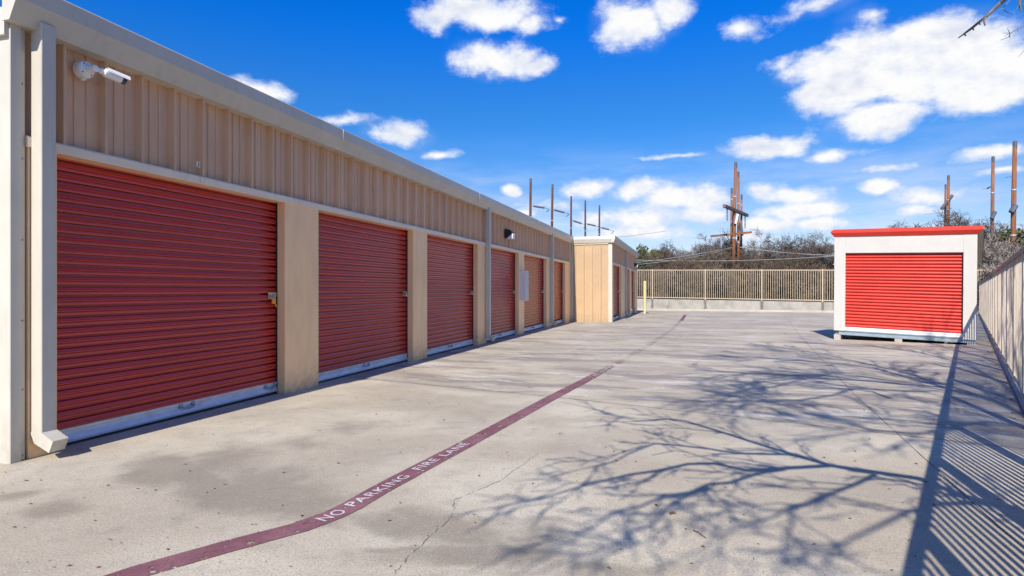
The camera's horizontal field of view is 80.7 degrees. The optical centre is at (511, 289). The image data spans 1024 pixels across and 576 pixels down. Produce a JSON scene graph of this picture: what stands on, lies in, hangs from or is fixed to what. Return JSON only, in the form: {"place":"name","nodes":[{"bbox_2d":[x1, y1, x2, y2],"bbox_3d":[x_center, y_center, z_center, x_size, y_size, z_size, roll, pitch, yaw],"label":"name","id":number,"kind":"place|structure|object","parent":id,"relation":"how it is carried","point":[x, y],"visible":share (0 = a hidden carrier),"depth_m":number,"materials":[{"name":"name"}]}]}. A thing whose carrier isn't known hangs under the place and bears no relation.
{"place":"outdoors","nodes":[
{"label":"outdoors","id":0,"kind":"place"},
{"bbox_2d":[0,310,1023,575],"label":"lot pavement","id":1,"kind":"structure","parent":0,"point":[814,500],"depth_m":4.61,"materials":[{"name":"concrete"}]},
{"bbox_2d":[0,0,638,463],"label":"storage building","id":2,"kind":"structure","parent":1,"relation":"on","point":[172,222],"depth_m":6.77,"materials":[{"name":"beige metal"}]},
{"bbox_2d":[73,61,130,84],"bbox_3d":[-3.643,-1.927,5.357,0.426,0.164,0.196,0,0,-28],"label":"security camera","id":3,"kind":"object","parent":2,"relation":"attached to","point":[83,70],"visible":1,"depth_m":5.30,"materials":[{"name":"white plastic"}]},
{"bbox_2d":[57,157,277,445],"bbox_3d":[-3.551,0.248,6.567,0.112,2.904,3.056,0,0,16],"label":"roll up door","id":4,"kind":"structure","parent":2,"relation":"in","point":[166,289],"depth_m":6.22,"materials":[{"name":"red paint"}]},
{"bbox_2d":[271,295,276,306],"bbox_3d":[-3.118,0.154,7.915,0.027,0.162,0.105,0,0,16],"label":"padlock","id":5,"kind":"object","parent":4,"relation":"hanging from","point":[273,301],"visible":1,"depth_m":7.89,"materials":[{"name":"gold metal"}]},
{"bbox_2d":[318,212,407,382],"bbox_3d":[-2.483,0.248,10.223,0.112,2.904,3.174,0,0,16],"label":"roll up door","id":6,"kind":"structure","parent":2,"relation":"in","point":[363,266],"depth_m":10.08,"materials":[{"name":"red paint"}]},
{"bbox_2d":[427,235,472,355],"bbox_3d":[-1.431,0.248,13.825,0.112,2.904,3.140,0,0,16],"label":"roll up door","id":7,"kind":"structure","parent":2,"relation":"in","point":[449,262],"depth_m":13.83,"materials":[{"name":"red paint"}]},
{"bbox_2d":[486,248,514,341],"bbox_3d":[-0.362,0.248,17.476,0.112,2.904,3.210,0,0,16],"label":"roll up door","id":8,"kind":"structure","parent":2,"relation":"in","point":[502,262],"depth_m":17.86,"materials":[{"name":"red paint"}]},
{"bbox_2d":[505,229,514,238],"bbox_3d":[-0.056,-1.627,17.706,0.245,0.285,0.260,0,0,16],"label":"wall light","id":9,"kind":"object","parent":2,"relation":"attached to","point":[509,234],"visible":1,"depth_m":17.59,"materials":[{"name":"black metal"}]},
{"bbox_2d":[519,271,528,300],"bbox_3d":[0.399,-0.125,19.219,0.209,0.950,0.480,0,0,16],"label":"electrical box","id":10,"kind":"object","parent":2,"relation":"attached to","point":[523,285],"visible":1,"depth_m":19.01,"materials":[{"name":"white metal"}]},
{"bbox_2d":[525,271,528,299],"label":"cabinet door","id":11,"kind":"structure","parent":10,"relation":"in","point":[526,272],"depth_m":19.14,"materials":[{"name":"grey metal"}]},
{"bbox_2d":[524,255,543,331],"bbox_3d":[0.717,0.248,21.184,0.112,2.904,3.290,0,0,16],"label":"roll up door","id":12,"kind":"structure","parent":2,"relation":"in","point":[534,307],"depth_m":21.56,"materials":[{"name":"red paint"}]},
{"bbox_2d":[551,262,562,325],"bbox_3d":[1.787,0.248,24.845,0.112,2.904,2.860,0,0,16],"label":"roll up door","id":13,"kind":"structure","parent":2,"relation":"in","point":[558,267],"depth_m":25.49,"materials":[{"name":"red paint"}]},
{"bbox_2d":[613,265,618,320],"bbox_3d":[4.940,0.248,29.003,0.112,2.904,3.410,0,0,16],"label":"roll up door","id":14,"kind":"structure","parent":2,"relation":"in","point":[615,269],"depth_m":29.73,"materials":[{"name":"red paint"}]},
{"bbox_2d":[631,271,633,313],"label":"roll up door","id":15,"kind":"structure","parent":2,"relation":"in","point":[632,290],"depth_m":38.28,"materials":[{"name":"red paint"}]},
{"bbox_2d":[104,315,685,575],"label":"fire lane stripe","id":16,"kind":"object","parent":1,"relation":"on","point":[358,500],"visible":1,"depth_m":3.70,"materials":[{"name":"red paint"}]},
{"bbox_2d":[395,457,532,572],"bbox_3d":[-0.251,1.363,3.998,0.185,0.009,2.290,0,0,20],"label":"pavement crack","id":17,"kind":"object","parent":1,"relation":"on","point":[454,508],"visible":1,"depth_m":3.79,"materials":[{"name":"grey concrete"}]},
{"bbox_2d":[1,321,1023,571],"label":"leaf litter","id":18,"kind":"object","parent":1,"relation":"on","point":[559,433],"visible":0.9,"depth_m":4.10,"materials":[{"name":"brown plant"}]},
{"bbox_2d":[644,281,645,313],"bbox_3d":[8.304,0.526,37.685,0.160,2.150,0.160,0,0,0],"label":"bollard","id":19,"kind":"object","parent":1,"relation":"on","point":[644,297],"visible":0.85,"depth_m":37.61,"materials":[{"name":"yellow paint"}]},
{"bbox_2d":[353,377,1022,448],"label":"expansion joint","id":20,"kind":"object","parent":1,"relation":"on","point":[716,414],"visible":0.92,"depth_m":6.53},
{"bbox_2d":[631,308,978,313],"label":"kerb","id":21,"kind":"structure","parent":1,"relation":"on","point":[823,311],"depth_m":41.85,"materials":[{"name":"concrete"}]},
{"bbox_2d":[637,299,978,311],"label":"retaining wall","id":22,"kind":"structure","parent":1,"relation":"on","point":[709,304],"depth_m":42.41,"materials":[{"name":"concrete"}]},
{"bbox_2d":[637,269,993,303],"bbox_3d":[15.568,-0.185,42.502,33.788,2.940,0.076,0,0,23],"label":"back fence","id":23,"kind":"object","parent":22,"relation":"on","point":[738,298],"visible":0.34,"depth_m":42.29,"materials":[{"name":"metal"}]},
{"bbox_2d":[834,334,844,339],"bbox_3d":[9.467,1.354,17.424,0.170,0.169,0.770,0,0,37],"label":"support block","id":24,"kind":"object","parent":1,"relation":"on","point":[838,337],"depth_m":17.13,"materials":[{"name":"concrete"}]},
{"bbox_2d":[895,338,903,341],"bbox_3d":[10.635,1.377,16.540,0.170,0.117,0.770,0,0,37],"label":"support block","id":25,"kind":"object","parent":1,"relation":"on","point":[898,340],"depth_m":16.24,"materials":[{"name":"concrete"}]},
{"bbox_2d":[790,323,1022,547],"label":"saw cut joint","id":26,"kind":"object","parent":1,"relation":"on","point":[934,467],"visible":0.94,"depth_m":4.32,"materials":[{"name":"grey concrete"}]},
{"bbox_2d":[831,226,984,343],"bbox_3d":[11.186,-0.128,17.085,3.446,3.158,2.535,0,0,37],"label":"storage box","id":27,"kind":"object","parent":1,"relation":"on","point":[917,283],"visible":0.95,"depth_m":16.14,"materials":[{"name":"white paint"}]},
{"bbox_2d":[845,252,962,336],"bbox_3d":[10.490,0.033,16.233,2.715,2.376,0.116,0,0,37],"label":"roll up door","id":28,"kind":"structure","parent":27,"relation":"in","point":[919,293],"depth_m":16.19,"materials":[{"name":"red paint"}]},
{"bbox_2d":[978,314,1023,413],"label":"fence kerb","id":29,"kind":"structure","parent":1,"relation":"on","point":[1016,391],"depth_m":9.20,"materials":[{"name":"concrete"}]},
{"bbox_2d":[979,246,1023,401],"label":"side fence","id":30,"kind":"object","parent":29,"relation":"on","point":[1001,300],"visible":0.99,"depth_m":10.06,"materials":[{"name":"metal"}]},
{"bbox_2d":[0,0,1023,273],"label":"sky","id":31,"kind":"structure","parent":0,"point":[831,115],"materials":[{"name":"blue"}]},
{"bbox_2d":[638,297,978,302],"bbox_3d":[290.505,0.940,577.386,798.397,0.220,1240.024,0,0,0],"label":"field ground","id":32,"kind":"structure","parent":0,"point":[801,300],"depth_m":47.47,"materials":[{"name":"brown soil"}]},
{"bbox_2d":[529,178,549,216],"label":"utility pole","id":33,"kind":"object","parent":32,"relation":"on","point":[530,197],"visible":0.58,"depth_m":79.90,"materials":[{"name":"wood"}]},
{"bbox_2d":[551,184,568,226],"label":"utility pole","id":34,"kind":"object","parent":32,"relation":"on","point":[552,189],"visible":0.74,"depth_m":83.87,"materials":[{"name":"wood"}]},
{"bbox_2d":[570,196,585,235],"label":"utility pole","id":35,"kind":"object","parent":32,"relation":"on","point":[571,220],"visible":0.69,"depth_m":94.88,"materials":[{"name":"wood"}]},
{"bbox_2d":[584,200,600,236],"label":"utility pole","id":36,"kind":"object","parent":32,"relation":"on","point":[585,219],"visible":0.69,"depth_m":100.90,"materials":[{"name":"wood"}]},
{"bbox_2d":[598,205,613,235],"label":"utility pole","id":37,"kind":"object","parent":32,"relation":"on","point":[599,224],"visible":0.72,"depth_m":106.86,"materials":[{"name":"wood"}]},
{"bbox_2d":[637,253,656,298],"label":"evergreen tree","id":38,"kind":"object","parent":32,"relation":"on","point":[643,264],"visible":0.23,"depth_m":57.29,"materials":[{"name":"green plant"}]},
{"bbox_2d":[636,244,663,266],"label":"evergreen tree","id":39,"kind":"object","parent":32,"relation":"on","point":[642,250],"visible":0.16,"depth_m":65.68,"materials":[{"name":"green plant"}]},
{"bbox_2d":[637,267,676,298],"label":"bare shrub","id":40,"kind":"object","parent":32,"relation":"on","point":[644,277],"visible":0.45,"depth_m":48.95,"materials":[{"name":"brown plant"}]},
{"bbox_2d":[640,245,681,269],"bbox_3d":[14.336,-1.644,60.226,6.476,5.738,4.494,0,0,32],"label":"bare tree","id":41,"kind":"object","parent":32,"relation":"on","point":[654,255],"visible":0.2,"depth_m":59.98,"materials":[{"name":"brown plant"}]},
{"bbox_2d":[638,262,703,298],"bbox_3d":[13.504,-0.481,51.223,5.543,3.732,6.226,0,0,36],"label":"bare shrub","id":42,"kind":"object","parent":32,"relation":"on","point":[687,283],"visible":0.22,"depth_m":50.07,"materials":[{"name":"brown plant"}]},
{"bbox_2d":[658,240,690,264],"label":"bare tree","id":43,"kind":"object","parent":32,"relation":"on","point":[668,250],"visible":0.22,"depth_m":67.96,"materials":[{"name":"brown plant"}]},
{"bbox_2d":[642,250,718,298],"bbox_3d":[15.619,-1.275,57.172,5.543,5.218,8.394,0,0,-28],"label":"bare tree","id":44,"kind":"object","parent":32,"relation":"on","point":[682,262],"visible":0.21,"depth_m":56.53,"materials":[{"name":"brown plant"}]},
{"bbox_2d":[661,264,716,299],"bbox_3d":[14.446,-0.420,52.178,5.314,3.578,5.969,0,0,-29],"label":"bare shrub","id":45,"kind":"object","parent":32,"relation":"on","point":[698,286],"visible":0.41,"depth_m":50.76,"materials":[{"name":"brown plant"}]},
{"bbox_2d":[684,240,701,260],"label":"bare tree","id":46,"kind":"object","parent":32,"relation":"on","point":[693,250],"visible":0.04,"depth_m":72.97,"materials":[{"name":"grey plant"}]},
{"bbox_2d":[673,233,729,269],"bbox_3d":[21.115,-2.491,64.951,6.751,7.633,9.179,0,0,45],"label":"bare tree","id":47,"kind":"object","parent":32,"relation":"on","point":[704,245],"visible":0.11,"depth_m":64.94,"materials":[{"name":"grey plant"}]},
{"bbox_2d":[683,263,736,297],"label":"bare shrub","id":48,"kind":"object","parent":32,"relation":"on","point":[708,268],"visible":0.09,"depth_m":52.79,"materials":[{"name":"brown plant"}]},
{"bbox_2d":[684,245,755,269],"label":"bush","id":49,"kind":"object","parent":32,"relation":"on","point":[727,258],"visible":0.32,"depth_m":57.79,"materials":[{"name":"grey plant"}]},
{"bbox_2d":[692,227,756,267],"bbox_3d":[22.170,-2.592,63.507,6.974,7.842,6.240,0,0,-13],"label":"bare tree","id":50,"kind":"object","parent":32,"relation":"on","point":[726,244],"visible":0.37,"depth_m":62.47,"materials":[{"name":"grey plant"}]},
{"bbox_2d":[710,188,751,264],"bbox_3d":[21.958,-4.801,61.722,4.103,11.704,2.843,0,0,0],"label":"utility pole","id":51,"kind":"object","parent":32,"relation":"on","point":[731,224],"visible":0.69,"depth_m":62.02,"materials":[{"name":"wood"}]},
{"bbox_2d":[638,249,728,264],"bbox_3d":[15.488,-3.083,55.749,19.813,2.404,0.051,0,0,-43],"label":"guy cable","id":52,"kind":"object","parent":51,"relation":"attached to","point":[673,260],"visible":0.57,"depth_m":54.91,"materials":[{"name":"grey metal"}]},
{"bbox_2d":[642,256,830,260],"bbox_3d":[21.828,-3.061,55.999,24.572,0.832,0.046,0,0,5],"label":"guy cable","id":53,"kind":"object","parent":51,"relation":"attached to","point":[750,260],"visible":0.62,"depth_m":55.90,"materials":[{"name":"grey metal"}]},
{"bbox_2d":[698,265,764,299],"bbox_3d":[18.976,-0.381,50.752,5.169,3.480,5.806,0,0,-23],"label":"bare shrub","id":54,"kind":"object","parent":32,"relation":"on","point":[729,282],"visible":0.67,"depth_m":49.92,"materials":[{"name":"brown plant"}]},
{"bbox_2d":[723,161,748,263],"bbox_3d":[22.456,-5.848,60.218,0.820,13.804,7.018,0,0,42],"label":"utility pole","id":55,"kind":"object","parent":32,"relation":"on","point":[735,215],"visible":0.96,"depth_m":59.87,"materials":[{"name":"wood"}]},
{"bbox_2d":[637,247,732,262],"bbox_3d":[15.029,-3.074,53.998,18.379,2.300,0.057,0,0,-41],"label":"guy cable","id":56,"kind":"object","parent":55,"relation":"attached to","point":[681,256],"visible":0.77,"depth_m":54.20,"materials":[{"name":"grey metal"}]},
{"bbox_2d":[737,171,742,265],"bbox_3d":[23.038,-5.470,60.846,0.412,13.040,0.660,0,0,-20],"label":"utility pole","id":57,"kind":"object","parent":32,"relation":"on","point":[739,227],"visible":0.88,"depth_m":60.90,"materials":[{"name":"wood"}]},
{"bbox_2d":[740,247,833,255],"bbox_3d":[28.920,-3.797,59.499,12.336,1.098,0.059,0,0,14],"label":"guy cable","id":58,"kind":"object","parent":57,"relation":"attached to","point":[785,252],"visible":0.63,"depth_m":60.00,"materials":[{"name":"grey metal"}]},
{"bbox_2d":[740,194,742,265],"bbox_3d":[23.573,-4.388,62.000,0.336,10.877,0.258,0,0,0],"label":"utility pole","id":59,"kind":"object","parent":32,"relation":"on","point":[741,207],"visible":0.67,"depth_m":61.93,"materials":[{"name":"wood"}]},
{"bbox_2d":[726,238,772,265],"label":"bare tree","id":60,"kind":"object","parent":32,"relation":"on","point":[758,255],"visible":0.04,"depth_m":74.28,"materials":[{"name":"grey plant"}]},
{"bbox_2d":[725,262,787,299],"bbox_3d":[20.856,-0.522,51.278,5.695,3.834,6.397,0,0,20],"label":"bare shrub","id":61,"kind":"object","parent":32,"relation":"on","point":[766,284],"visible":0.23,"depth_m":49.78,"materials":[{"name":"brown plant"}]},
{"bbox_2d":[735,250,784,271],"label":"bush","id":62,"kind":"object","parent":32,"relation":"on","point":[763,262],"visible":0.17,"depth_m":57.45,"materials":[{"name":"grey plant"}]},
{"bbox_2d":[734,265,797,298],"bbox_3d":[21.144,-0.421,51.556,5.319,3.580,5.974,0,0,4],"label":"bare shrub","id":63,"kind":"object","parent":32,"relation":"on","point":[776,278],"visible":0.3,"depth_m":49.70,"materials":[{"name":"brown plant"}]},
{"bbox_2d":[742,257,789,266],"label":"evergreen tree","id":64,"kind":"object","parent":32,"relation":"on","point":[769,262],"visible":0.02,"depth_m":61.11,"materials":[{"name":"green plant"}]},
{"bbox_2d":[728,226,814,266],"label":"bare tree","id":65,"kind":"object","parent":32,"relation":"on","point":[768,254],"visible":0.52,"depth_m":69.02,"materials":[{"name":"grey plant"}]},
{"bbox_2d":[767,262,830,299],"bbox_3d":[24.563,-0.522,52.370,6.397,3.834,5.695,0,0,20],"label":"bare shrub","id":66,"kind":"object","parent":32,"relation":"on","point":[786,268],"visible":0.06,"depth_m":51.43,"materials":[{"name":"brown plant"}]},
{"bbox_2d":[773,248,826,268],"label":"bush","id":67,"kind":"object","parent":32,"relation":"on","point":[799,264],"visible":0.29,"depth_m":59.47,"materials":[{"name":"brown plant"}]},
{"bbox_2d":[775,235,830,266],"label":"bare tree","id":68,"kind":"object","parent":32,"relation":"on","point":[797,246],"visible":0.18,"depth_m":67.10,"materials":[{"name":"brown plant"}]},
{"bbox_2d":[784,264,833,299],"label":"bare shrub","id":69,"kind":"object","parent":32,"relation":"on","point":[802,288],"visible":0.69,"depth_m":48.35,"materials":[{"name":"brown plant"}]},
{"bbox_2d":[789,260,833,299],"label":"bare shrub","id":70,"kind":"object","parent":32,"relation":"on","point":[822,265],"visible":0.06,"depth_m":50.47,"materials":[{"name":"brown plant"}]},
{"bbox_2d":[791,231,833,268],"bbox_3d":[32.221,-2.495,62.036,6.071,7.630,6.785,0,0,-13],"label":"bare tree","id":71,"kind":"object","parent":32,"relation":"on","point":[822,250],"visible":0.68,"depth_m":61.49,"materials":[{"name":"brown plant"}]},
{"bbox_2d":[886,221,910,227],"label":"bare tree","id":72,"kind":"object","parent":32,"relation":"on","point":[899,225],"depth_m":81.75,"materials":[{"name":"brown plant"}]},
{"bbox_2d":[944,184,946,224],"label":"utility pole","id":73,"kind":"object","parent":32,"relation":"on","point":[945,195],"visible":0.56,"depth_m":76.92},
{"bbox_2d":[909,209,984,234],"bbox_3d":[42.951,-3.275,61.699,10.414,9.802,15.770,0,0,0],"label":"bare tree","id":74,"kind":"object","parent":32,"relation":"on","point":[949,221],"visible":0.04,"depth_m":60.00,"materials":[{"name":"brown plant"}]},
{"bbox_2d":[940,175,953,225],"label":"utility pole","id":75,"kind":"object","parent":32,"relation":"on","point":[947,202],"visible":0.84,"depth_m":74.86,"materials":[{"name":"wood"}]},
{"bbox_2d":[944,209,1009,235],"bbox_3d":[42.602,-3.083,56.861,10.733,8.925,7.894,0,0,-32],"label":"bare tree","id":76,"kind":"object","parent":32,"relation":"on","point":[959,220],"visible":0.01,"depth_m":57.32,"materials":[{"name":"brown plant"}]},
{"bbox_2d":[954,215,1000,241],"bbox_3d":[43.645,-2.866,56.528,7.506,8.441,6.716,0,0,-24],"label":"bare tree","id":77,"kind":"object","parent":32,"relation":"on","point":[988,230],"visible":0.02,"depth_m":54.75,"materials":[{"name":"grey plant"}]},
{"bbox_2d":[986,156,996,234],"bbox_3d":[43.574,-5.674,54.912,3.416,13.452,0.653,0,0,-42],"label":"utility pole","id":78,"kind":"object","parent":32,"relation":"on","point":[993,213],"visible":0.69,"depth_m":55.90,"materials":[{"name":"wood"}]},
{"bbox_2d":[977,255,1011,303],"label":"bare shrub","id":79,"kind":"object","parent":32,"relation":"on","point":[986,274],"visible":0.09,"depth_m":36.61,"materials":[{"name":"grey plant"}]},
{"bbox_2d":[984,239,1005,248],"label":"bare shrub","id":80,"kind":"object","parent":32,"relation":"on","point":[995,243],"depth_m":44.03,"materials":[{"name":"grey plant"}]},
{"bbox_2d":[977,244,1020,297],"bbox_3d":[33.386,-0.750,39.964,7.254,4.517,6.778,0,0,7],"label":"bare shrub","id":81,"kind":"object","parent":32,"relation":"on","point":[999,258],"visible":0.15,"depth_m":39.55,"materials":[{"name":"grey plant"}]},
{"bbox_2d":[977,241,1021,304],"bbox_3d":[33.442,-0.913,42.049,7.929,4.938,7.410,0,0,-2],"label":"bare shrub","id":82,"kind":"object","parent":32,"relation":"on","point":[997,250],"visible":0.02,"depth_m":41.54,"materials":[{"name":"grey plant"}]},
{"bbox_2d":[978,234,1023,304],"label":"bare shrub","id":83,"kind":"object","parent":32,"relation":"on","point":[997,243],"visible":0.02,"depth_m":42.53,"materials":[{"name":"grey plant"}]},
{"bbox_2d":[978,216,1023,241],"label":"bare tree","id":84,"kind":"object","parent":32,"relation":"on","point":[1001,227],"visible":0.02,"depth_m":53.81,"materials":[{"name":"grey plant"}]},
{"bbox_2d":[984,233,1017,247],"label":"bare shrub","id":85,"kind":"object","parent":32,"relation":"on","point":[995,238],"depth_m":50.98,"materials":[{"name":"grey plant"}]},
{"bbox_2d":[993,232,1021,243],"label":"evergreen tree","id":86,"kind":"object","parent":32,"relation":"on","point":[1005,236],"depth_m":49.08,"materials":[{"name":"green plant"}]},
{"bbox_2d":[1005,140,1017,245],"bbox_3d":[37.327,-5.162,44.981,0.588,12.430,3.232,0,0,43],"label":"utility pole","id":87,"kind":"object","parent":32,"relation":"on","point":[1013,208],"visible":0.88,"depth_m":45.88,"materials":[{"name":"wood"}]},
{"bbox_2d":[999,225,1023,242],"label":"evergreen tree","id":88,"kind":"object","parent":32,"relation":"on","point":[1019,231],"visible":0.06,"depth_m":52.18,"materials":[{"name":"green plant"}]},
{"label":"shoulder ground","id":89,"kind":"structure","parent":0,"visible":0},
{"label":"overhanging tree","id":90,"kind":"object","parent":89,"relation":"on","visible":0},
{"bbox_2d":[958,0,1023,56],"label":"overhanging branch","id":91,"kind":"object","parent":90,"relation":"attached to","point":[994,8],"visible":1,"depth_m":4.33,"materials":[{"name":"brown plant"}]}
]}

